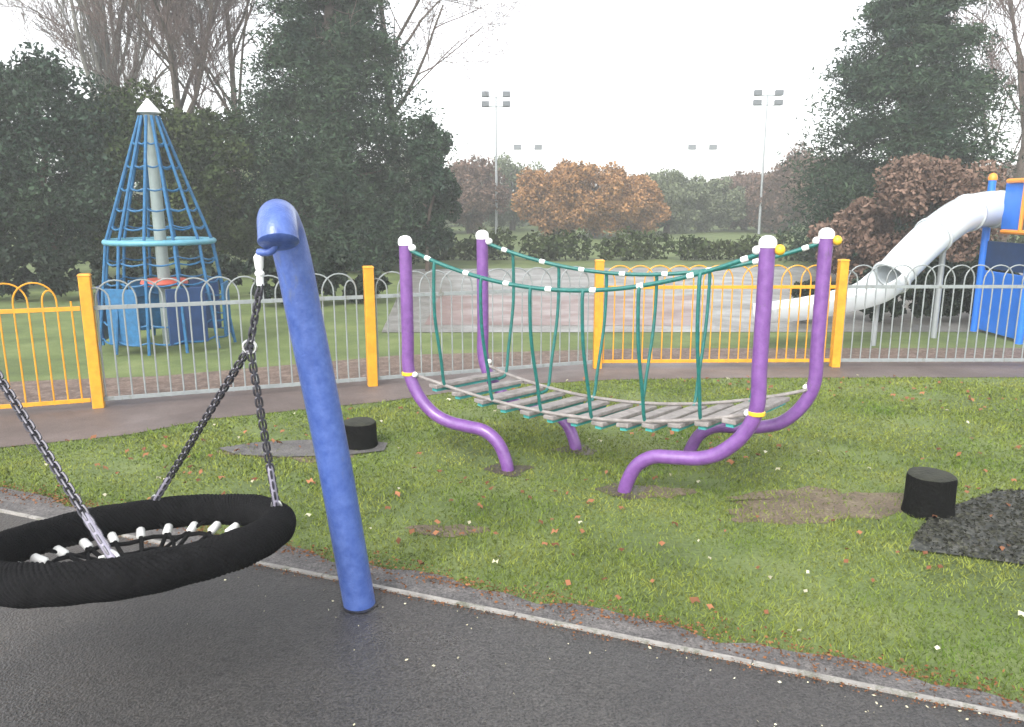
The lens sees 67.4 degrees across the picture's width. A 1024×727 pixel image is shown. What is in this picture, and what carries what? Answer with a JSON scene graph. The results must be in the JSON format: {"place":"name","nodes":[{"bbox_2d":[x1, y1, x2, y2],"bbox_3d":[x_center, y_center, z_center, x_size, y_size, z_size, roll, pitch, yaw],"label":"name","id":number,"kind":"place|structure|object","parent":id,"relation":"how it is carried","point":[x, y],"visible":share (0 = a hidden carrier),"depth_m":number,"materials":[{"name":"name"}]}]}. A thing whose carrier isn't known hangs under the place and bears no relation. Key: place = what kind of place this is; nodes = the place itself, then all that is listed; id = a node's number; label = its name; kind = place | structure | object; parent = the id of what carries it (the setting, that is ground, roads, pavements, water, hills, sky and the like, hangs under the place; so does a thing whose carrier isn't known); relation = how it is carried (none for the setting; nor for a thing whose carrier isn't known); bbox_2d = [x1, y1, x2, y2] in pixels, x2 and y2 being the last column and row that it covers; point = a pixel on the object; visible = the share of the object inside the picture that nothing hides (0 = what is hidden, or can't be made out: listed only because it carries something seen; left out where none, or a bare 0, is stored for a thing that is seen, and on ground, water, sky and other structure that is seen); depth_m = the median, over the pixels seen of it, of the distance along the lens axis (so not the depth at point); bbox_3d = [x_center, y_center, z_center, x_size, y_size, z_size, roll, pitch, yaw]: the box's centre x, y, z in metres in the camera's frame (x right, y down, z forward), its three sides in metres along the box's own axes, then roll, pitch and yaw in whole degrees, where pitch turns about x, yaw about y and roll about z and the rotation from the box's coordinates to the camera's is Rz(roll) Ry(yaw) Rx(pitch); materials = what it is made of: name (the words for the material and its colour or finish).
{"place":"outdoors","nodes":[
{"label":"outdoors","id":0,"kind":"place"},
{"bbox_2d":[0,220,1023,703],"bbox_3d":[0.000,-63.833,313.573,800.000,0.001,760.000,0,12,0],"label":"ground","id":1,"kind":"structure","parent":0,"point":[612,340],"depth_m":4.72,"materials":[{"name":"green plant"}]},
{"bbox_2d":[0,128,39,276],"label":"evergreen tree","id":2,"kind":"object","parent":1,"relation":"on","point":[6,243],"visible":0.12,"depth_m":14.80,"materials":[{"name":"green plant"}]},
{"bbox_2d":[0,244,64,300],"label":"shrub","id":3,"kind":"object","parent":1,"relation":"on","point":[48,268],"visible":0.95,"depth_m":12.74,"materials":[{"name":"green plant"}]},
{"bbox_2d":[0,41,142,266],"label":"evergreen tree","id":4,"kind":"object","parent":1,"relation":"on","point":[30,86],"visible":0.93,"depth_m":14.95,"materials":[{"name":"green plant"}]},
{"bbox_2d":[36,244,154,294],"bbox_3d":[-7.108,-1.552,13.117,2.129,0.992,1.114,0,12,0],"label":"shrub","id":5,"kind":"object","parent":1,"relation":"on","point":[67,262],"visible":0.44,"depth_m":12.99,"materials":[{"name":"green plant"}]},
{"bbox_2d":[53,0,142,106],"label":"bare tree","id":6,"kind":"object","parent":1,"relation":"on","point":[92,50],"visible":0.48,"depth_m":21.47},
{"bbox_2d":[60,77,213,268],"bbox_3d":[-7.975,-3.860,16.434,2.967,4.232,2.902,-7,14,-29],"label":"evergreen tree","id":7,"kind":"object","parent":1,"relation":"on","point":[173,121],"visible":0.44,"depth_m":15.88,"materials":[{"name":"green plant"}]},
{"bbox_2d":[0,0,275,117],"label":"bare tree","id":8,"kind":"object","parent":1,"relation":"on","point":[165,23],"visible":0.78,"depth_m":21.74,"materials":[{"name":"brown plant"}]},
{"bbox_2d":[74,0,206,254],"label":"bare tree","id":9,"kind":"object","parent":1,"relation":"on","point":[140,56],"visible":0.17,"depth_m":23.85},
{"bbox_2d":[96,98,236,355],"bbox_3d":[-4.026,-1.570,8.763,1.500,2.770,1.500,0,12,0],"label":"rope pyramid","id":10,"kind":"object","parent":1,"relation":"on","point":[153,168],"visible":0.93,"depth_m":8.53,"materials":[{"name":"blue metal"}]},
{"bbox_2d":[122,0,273,179],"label":"bare tree","id":11,"kind":"object","parent":1,"relation":"on","point":[232,81],"visible":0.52,"depth_m":22.15,"materials":[{"name":"brown plant"}]},
{"bbox_2d":[149,250,252,291],"bbox_3d":[-5.421,-1.540,13.316,1.963,0.874,1.075,-2,12,-10],"label":"shrub","id":12,"kind":"object","parent":1,"relation":"on","point":[230,270],"visible":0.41,"depth_m":13.10,"materials":[{"name":"green plant"}]},
{"bbox_2d":[162,106,260,274],"bbox_3d":[-6.873,-3.893,17.471,2.469,3.878,2.598,0,12,0],"label":"evergreen tree","id":13,"kind":"object","parent":1,"relation":"on","point":[234,233],"visible":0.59,"depth_m":17.12,"materials":[{"name":"green plant"}]},
{"bbox_2d":[226,135,313,210],"bbox_3d":[-12.637,-9.234,39.675,5.374,5.249,5.538,0,12,0],"label":"tree","id":14,"kind":"object","parent":1,"relation":"on","point":[245,175],"depth_m":38.13,"materials":[{"name":"green plant"}]},
{"bbox_2d":[217,450,362,462],"bbox_3d":[-1.470,0.582,5.220,1.008,0.001,0.447,3,12,15],"label":"worn patch","id":15,"kind":"object","parent":1,"relation":"on","point":[298,458],"visible":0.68,"depth_m":5.07,"materials":[{"name":"brown soil"}]},
{"bbox_2d":[248,252,339,303],"bbox_3d":[-3.510,-1.426,12.388,1.430,1.032,0.972,-5,13,-23],"label":"shrub","id":16,"kind":"object","parent":1,"relation":"on","point":[269,267],"visible":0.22,"depth_m":12.22,"materials":[{"name":"green plant"}]},
{"bbox_2d":[220,440,386,456],"bbox_3d":[-1.433,0.572,5.231,1.141,0.001,0.389,0,12,0],"label":"stump patch","id":17,"kind":"object","parent":1,"relation":"on","point":[294,449],"visible":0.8,"depth_m":5.21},
{"bbox_2d":[344,417,377,449],"bbox_3d":[-1.048,0.490,5.280,0.250,0.201,0.250,0,12,0],"label":"stepping stump","id":18,"kind":"object","parent":17,"relation":"on","point":[361,433],"visible":0.74,"depth_m":5.18,"materials":[{"name":"black rubber"}]},
{"bbox_2d":[209,0,467,270],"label":"conifer","id":19,"kind":"object","parent":1,"relation":"on","point":[325,102],"visible":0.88,"depth_m":17.94,"materials":[{"name":"green plant"}]},
{"bbox_2d":[313,245,392,303],"bbox_3d":[-2.680,-1.471,12.725,1.250,0.988,1.080,-9,15,-38],"label":"shrub","id":20,"kind":"object","parent":1,"relation":"on","point":[332,262],"visible":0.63,"depth_m":12.54,"materials":[{"name":"green plant"}]},
{"bbox_2d":[205,0,540,196],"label":"bare tree","id":21,"kind":"object","parent":1,"relation":"on","point":[426,16],"visible":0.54,"depth_m":22.89,"materials":[{"name":"brown plant"}]},
{"bbox_2d":[345,163,415,217],"bbox_3d":[-6.937,-8.309,38.713,4.263,3.847,5.317,0,12,0],"label":"tree","id":22,"kind":"object","parent":1,"relation":"on","point":[383,191],"depth_m":37.84,"materials":[{"name":"green plant"}]},
{"bbox_2d":[401,153,430,228],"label":"tree","id":23,"kind":"object","parent":1,"relation":"on","point":[408,178],"visible":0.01,"depth_m":40.40,"materials":[{"name":"green plant"}]},
{"bbox_2d":[34,173,804,226],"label":"wood","id":24,"kind":"object","parent":1,"relation":"on","point":[448,222],"depth_m":54.45,"materials":[{"name":"grey plant"}]},
{"bbox_2d":[385,113,462,270],"bbox_3d":[-2.125,-4.071,18.540,1.873,3.785,1.807,0,12,0],"label":"evergreen tree","id":25,"kind":"object","parent":1,"relation":"on","point":[439,183],"visible":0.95,"depth_m":18.15,"materials":[{"name":"green plant"}]},
{"bbox_2d":[406,524,490,536],"bbox_3d":[-0.334,0.853,3.922,0.448,0.001,0.160,0,12,0],"label":"worn patch","id":26,"kind":"object","parent":1,"relation":"on","point":[429,527],"visible":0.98,"depth_m":3.93,"materials":[{"name":"brown soil"}]},
{"bbox_2d":[443,153,513,232],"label":"tree","id":27,"kind":"object","parent":1,"relation":"on","point":[476,200],"visible":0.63,"depth_m":41.01,"materials":[{"name":"brown plant"}]},
{"bbox_2d":[481,91,509,233],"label":"floodlight mast","id":28,"kind":"object","parent":1,"relation":"on","point":[506,94],"visible":0.99,"depth_m":40.08,"materials":[{"name":"grey metal"}]},
{"bbox_2d":[484,464,533,476],"bbox_3d":[-0.021,0.660,4.840,0.271,0.001,0.245,8,14,32],"label":"muddy patch","id":29,"kind":"object","parent":1,"relation":"on","point":[515,472],"visible":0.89,"depth_m":4.82,"materials":[{"name":"brown soil"}]},
{"bbox_2d":[0,348,1023,404],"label":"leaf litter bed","id":30,"kind":"object","parent":1,"relation":"on","point":[45,387],"visible":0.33,"depth_m":7.96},
{"bbox_2d":[0,512,1023,726],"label":"safety surface","id":31,"kind":"object","parent":1,"relation":"on","point":[232,653],"depth_m":2.71,"materials":[{"name":"rubber"}]},
{"bbox_2d":[242,199,374,610],"bbox_3d":[-0.757,0.244,2.872,0.255,1.683,0.514,5,13,21],"label":"swing post","id":32,"kind":"object","parent":31,"relation":"on","point":[282,238],"visible":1,"depth_m":2.87,"materials":[{"name":"blue metal"}]},
{"bbox_2d":[0,344,295,608],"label":"basket swing","id":33,"kind":"object","parent":32,"relation":"hanging from","point":[264,531],"visible":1,"depth_m":2.53,"materials":[{"name":"black rubber"}]},
{"bbox_2d":[341,595,380,612],"bbox_3d":[-0.629,0.993,3.186,0.168,0.001,0.163,0,12,0],"label":"damp ring","id":34,"kind":"object","parent":31,"relation":"on","point":[377,600],"visible":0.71,"depth_m":3.16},
{"bbox_2d":[119,536,1019,725],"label":"edging crumbs","id":35,"kind":"object","parent":31,"relation":"on","point":[842,683],"visible":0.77,"depth_m":2.85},
{"bbox_2d":[187,568,980,726],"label":"blown crumbs","id":36,"kind":"object","parent":31,"relation":"on","point":[433,665],"visible":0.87,"depth_m":2.68,"materials":[{"name":"white plant"}]},
{"bbox_2d":[480,151,547,229],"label":"tree","id":37,"kind":"object","parent":1,"relation":"on","point":[509,170],"visible":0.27,"depth_m":46.32,"materials":[{"name":"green plant"}]},
{"bbox_2d":[514,144,541,164],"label":"floodlight mast","id":38,"kind":"object","parent":1,"relation":"on","point":[518,146],"visible":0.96,"depth_m":72.14,"materials":[{"name":"grey metal"}]},
{"bbox_2d":[34,226,1023,260],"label":"hedge","id":39,"kind":"object","parent":1,"relation":"on","point":[544,249],"visible":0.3,"depth_m":22.34,"materials":[{"name":"green plant"}]},
{"bbox_2d":[45,374,1023,649],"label":"pale leaves","id":40,"kind":"object","parent":1,"relation":"on","point":[579,522],"visible":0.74,"depth_m":4.04,"materials":[{"name":"beige plant"}]},
{"bbox_2d":[53,375,1021,613],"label":"fallen leaves","id":41,"kind":"object","parent":1,"relation":"on","point":[692,599],"visible":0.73,"depth_m":4.48,"materials":[{"name":"brown plant"}]},
{"bbox_2d":[511,158,595,235],"bbox_3d":[2.170,-8.380,38.867,4.550,3.902,4.920,9,15,37],"label":"tree","id":42,"kind":"object","parent":1,"relation":"on","point":[528,199],"visible":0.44,"depth_m":37.77,"materials":[{"name":"orange plant"}]},
{"bbox_2d":[424,295,711,325],"bbox_3d":[1.150,-0.869,12.129,4.900,0.001,3.500,0,12,0],"label":"red court","id":43,"kind":"object","parent":1,"relation":"on","point":[536,309],"visible":0.8,"depth_m":11.90,"materials":[{"name":"red asphalt"}]},
{"bbox_2d":[552,443,596,454],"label":"muddy patch","id":44,"kind":"object","parent":1,"relation":"on","point":[583,452],"visible":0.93,"depth_m":5.19,"materials":[{"name":"brown soil"}]},
{"bbox_2d":[541,160,645,237],"bbox_3d":[3.883,-7.729,36.218,4.514,3.742,5.109,-4,13,-20],"label":"tree","id":45,"kind":"object","parent":1,"relation":"on","point":[606,208],"visible":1,"depth_m":35.23,"materials":[{"name":"brown plant"}]},
{"bbox_2d":[398,228,841,492],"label":"wobble bridge","id":46,"kind":"structure","parent":1,"relation":"on","point":[743,422],"depth_m":4.68,"materials":[{"name":"purple paint"}]},
{"bbox_2d":[595,483,646,498],"bbox_3d":[0.624,0.737,4.471,0.283,0.001,0.238,5,13,22],"label":"muddy patch","id":47,"kind":"object","parent":1,"relation":"on","point":[634,490],"visible":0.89,"depth_m":4.46,"materials":[{"name":"brown soil"}]},
{"bbox_2d":[611,173,671,234],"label":"tree","id":48,"kind":"object","parent":1,"relation":"on","point":[656,208],"visible":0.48,"depth_m":37.04,"materials":[{"name":"orange plant"}]},
{"bbox_2d":[638,485,700,498],"bbox_3d":[0.844,0.744,4.444,0.523,0.001,0.222,0,12,0],"label":"worn patch","id":49,"kind":"object","parent":1,"relation":"on","point":[660,491],"visible":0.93,"depth_m":4.45,"materials":[{"name":"brown soil"}]},
{"bbox_2d":[645,167,707,233],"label":"tree","id":50,"kind":"object","parent":1,"relation":"on","point":[673,187],"visible":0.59,"depth_m":41.10,"materials":[{"name":"green plant"}]},
{"bbox_2d":[688,144,716,178],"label":"floodlight mast","id":51,"kind":"object","parent":1,"relation":"on","point":[693,146],"visible":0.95,"depth_m":72.14,"materials":[{"name":"grey metal"}]},
{"bbox_2d":[382,266,1022,331],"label":"court","id":52,"kind":"object","parent":1,"relation":"on","point":[536,274],"visible":0.33,"depth_m":13.57,"materials":[{"name":"grey asphalt"}]},
{"bbox_2d":[789,280,835,320],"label":"shrub","id":53,"kind":"object","parent":52,"relation":"on","point":[795,293],"visible":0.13,"depth_m":10.57,"materials":[{"name":"green plant"}]},
{"bbox_2d":[849,265,906,321],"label":"shrub","id":54,"kind":"object","parent":52,"relation":"on","point":[898,308],"visible":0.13,"depth_m":10.62,"materials":[{"name":"green plant"}]},
{"bbox_2d":[948,254,1020,315],"bbox_3d":[6.723,-1.107,10.919,0.908,0.994,0.914,-8,14,-34],"label":"shrub","id":55,"kind":"object","parent":52,"relation":"on","point":[974,262],"visible":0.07,"depth_m":10.94,"materials":[{"name":"green plant"}]},
{"bbox_2d":[681,174,748,231],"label":"tree","id":56,"kind":"object","parent":1,"relation":"on","point":[726,206],"visible":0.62,"depth_m":43.31,"materials":[{"name":"green plant"}]},
{"bbox_2d":[718,169,764,229],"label":"tree","id":57,"kind":"object","parent":1,"relation":"on","point":[745,180],"visible":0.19,"depth_m":46.39,"materials":[{"name":"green plant"}]},
{"bbox_2d":[753,90,783,233],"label":"floodlight mast","id":58,"kind":"object","parent":1,"relation":"on","point":[758,102],"visible":0.98,"depth_m":40.09,"materials":[{"name":"grey metal"}]},
{"bbox_2d":[744,170,804,232],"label":"tree","id":59,"kind":"object","parent":1,"relation":"on","point":[769,207],"visible":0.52,"depth_m":41.71,"materials":[{"name":"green plant"}]},
{"bbox_2d":[728,493,858,522],"bbox_3d":[1.492,0.793,4.214,0.745,0.001,0.390,-4,12,-19],"label":"worn patch","id":60,"kind":"object","parent":1,"relation":"on","point":[784,503],"visible":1,"depth_m":4.19,"materials":[{"name":"brown soil"}]},
{"bbox_2d":[769,141,849,229],"bbox_3d":[15.729,-9.058,39.872,4.568,4.848,5.421,-4,13,-20],"label":"tree","id":61,"kind":"object","parent":1,"relation":"on","point":[776,186],"visible":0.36,"depth_m":39.43,"materials":[{"name":"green plant"}]},
{"bbox_2d":[727,486,903,524],"bbox_3d":[1.837,0.775,4.302,1.178,0.001,0.526,-3,12,-14],"label":"worn patch","id":62,"kind":"object","parent":1,"relation":"on","point":[859,502],"visible":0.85,"depth_m":4.32,"materials":[{"name":"brown soil"}]},
{"bbox_2d":[807,196,896,282],"bbox_3d":[7.100,-2.515,15.860,1.821,1.843,1.638,0,12,0],"label":"brown bush","id":63,"kind":"object","parent":1,"relation":"on","point":[857,224],"visible":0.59,"depth_m":15.46,"materials":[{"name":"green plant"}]},
{"bbox_2d":[753,190,1004,345],"bbox_3d":[4.516,-1.137,9.069,3.627,1.797,0.658,-4,13,-20],"label":"tube slide","id":64,"kind":"object","parent":1,"relation":"on","point":[929,239],"visible":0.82,"depth_m":8.96,"materials":[{"name":"white plastic"}]},
{"bbox_2d":[769,0,1023,267],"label":"conifer","id":65,"kind":"object","parent":1,"relation":"on","point":[930,116],"visible":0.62,"depth_m":17.81,"materials":[{"name":"green plant"}]},
{"bbox_2d":[864,151,1008,276],"bbox_3d":[8.156,-2.699,14.772,2.491,2.646,1.982,0,12,0],"label":"brown bush","id":66,"kind":"object","parent":1,"relation":"on","point":[916,186],"visible":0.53,"depth_m":14.23,"materials":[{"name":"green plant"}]},
{"bbox_2d":[900,254,975,318],"bbox_3d":[5.964,-1.097,10.798,0.979,0.963,0.827,0,12,0],"label":"shrub","id":67,"kind":"object","parent":1,"relation":"on","point":[928,298],"visible":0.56,"depth_m":10.60,"materials":[{"name":"green plant"}]},
{"bbox_2d":[909,490,1023,563],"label":"mulch patch","id":68,"kind":"object","parent":1,"relation":"on","point":[917,544],"visible":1,"depth_m":3.87,"materials":[{"name":"rubber"}]},
{"bbox_2d":[901,467,957,519],"bbox_3d":[2.250,0.706,4.147,0.263,0.241,0.262,0,12,0],"label":"stepping stump","id":69,"kind":"object","parent":68,"relation":"on","point":[929,492],"visible":0.97,"depth_m":4.05,"materials":[{"name":"black rubber"}]},
{"bbox_2d":[915,488,1023,562],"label":"mulch chips","id":70,"kind":"object","parent":68,"relation":"on","point":[960,515],"visible":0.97,"depth_m":3.89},
{"bbox_2d":[920,0,1023,241],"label":"bare tree","id":71,"kind":"object","parent":1,"relation":"on","point":[1010,17],"visible":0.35,"depth_m":21.08,"materials":[{"name":"brown plant"}]},
{"bbox_2d":[970,173,1023,343],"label":"play tower","id":72,"kind":"structure","parent":1,"relation":"on","point":[995,253],"depth_m":9.39,"materials":[{"name":"blue plastic"}]},
{"bbox_2d":[983,159,1023,234],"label":"tree","id":73,"kind":"object","parent":1,"relation":"on","point":[1010,176],"visible":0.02,"depth_m":38.60,"materials":[{"name":"brown plant"}]},
{"bbox_2d":[0,362,1023,446],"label":"path","id":74,"kind":"structure","parent":0,"point":[63,422],"depth_m":6.71,"materials":[{"name":"grey asphalt"}]},
{"bbox_2d":[0,282,90,408],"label":"yellow gate","id":75,"kind":"structure","parent":74,"relation":"on","point":[28,310],"depth_m":6.06,"materials":[{"name":"yellow metal"}]},
{"bbox_2d":[77,273,365,408],"bbox_3d":[-2.377,-0.248,6.533,2.230,1.094,0.095,-4,13,-19],"label":"grey railing","id":76,"kind":"object","parent":74,"relation":"on","point":[93,352],"visible":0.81,"depth_m":6.35,"materials":[{"name":"metal"}]},
{"bbox_2d":[362,266,593,386],"bbox_3d":[-0.254,-0.406,7.286,2.270,1.094,0.095,-4,13,-19],"label":"grey railing","id":77,"kind":"object","parent":74,"relation":"on","point":[371,295],"visible":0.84,"depth_m":7.12,"materials":[{"name":"metal"}]},
{"bbox_2d":[593,259,835,368],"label":"yellow gate","id":78,"kind":"structure","parent":74,"relation":"on","point":[598,303],"depth_m":7.69,"materials":[{"name":"yellow metal"}]},
{"bbox_2d":[829,259,1023,366],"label":"grey railing","id":79,"kind":"object","parent":74,"relation":"on","point":[839,311],"visible":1,"depth_m":7.74,"materials":[{"name":"metal"}]},
{"bbox_2d":[0,487,1023,713],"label":"curb","id":80,"kind":"structure","parent":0,"point":[651,630],"depth_m":3.08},
{"bbox_2d":[0,509,1023,720],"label":"edging strip","id":81,"kind":"object","parent":80,"relation":"on","point":[953,703],"visible":0.57,"depth_m":2.88,"materials":[{"name":"grey concrete"}]},
{"bbox_2d":[0,481,1023,722],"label":"leaf crumbs","id":82,"kind":"object","parent":80,"relation":"on","point":[685,626],"visible":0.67,"depth_m":3.06,"materials":[{"name":"brown plant"}]},
{"bbox_2d":[0,0,1023,190],"label":"sky","id":83,"kind":"structure","parent":0,"point":[632,83],"materials":[{"name":"white"}]}
]}

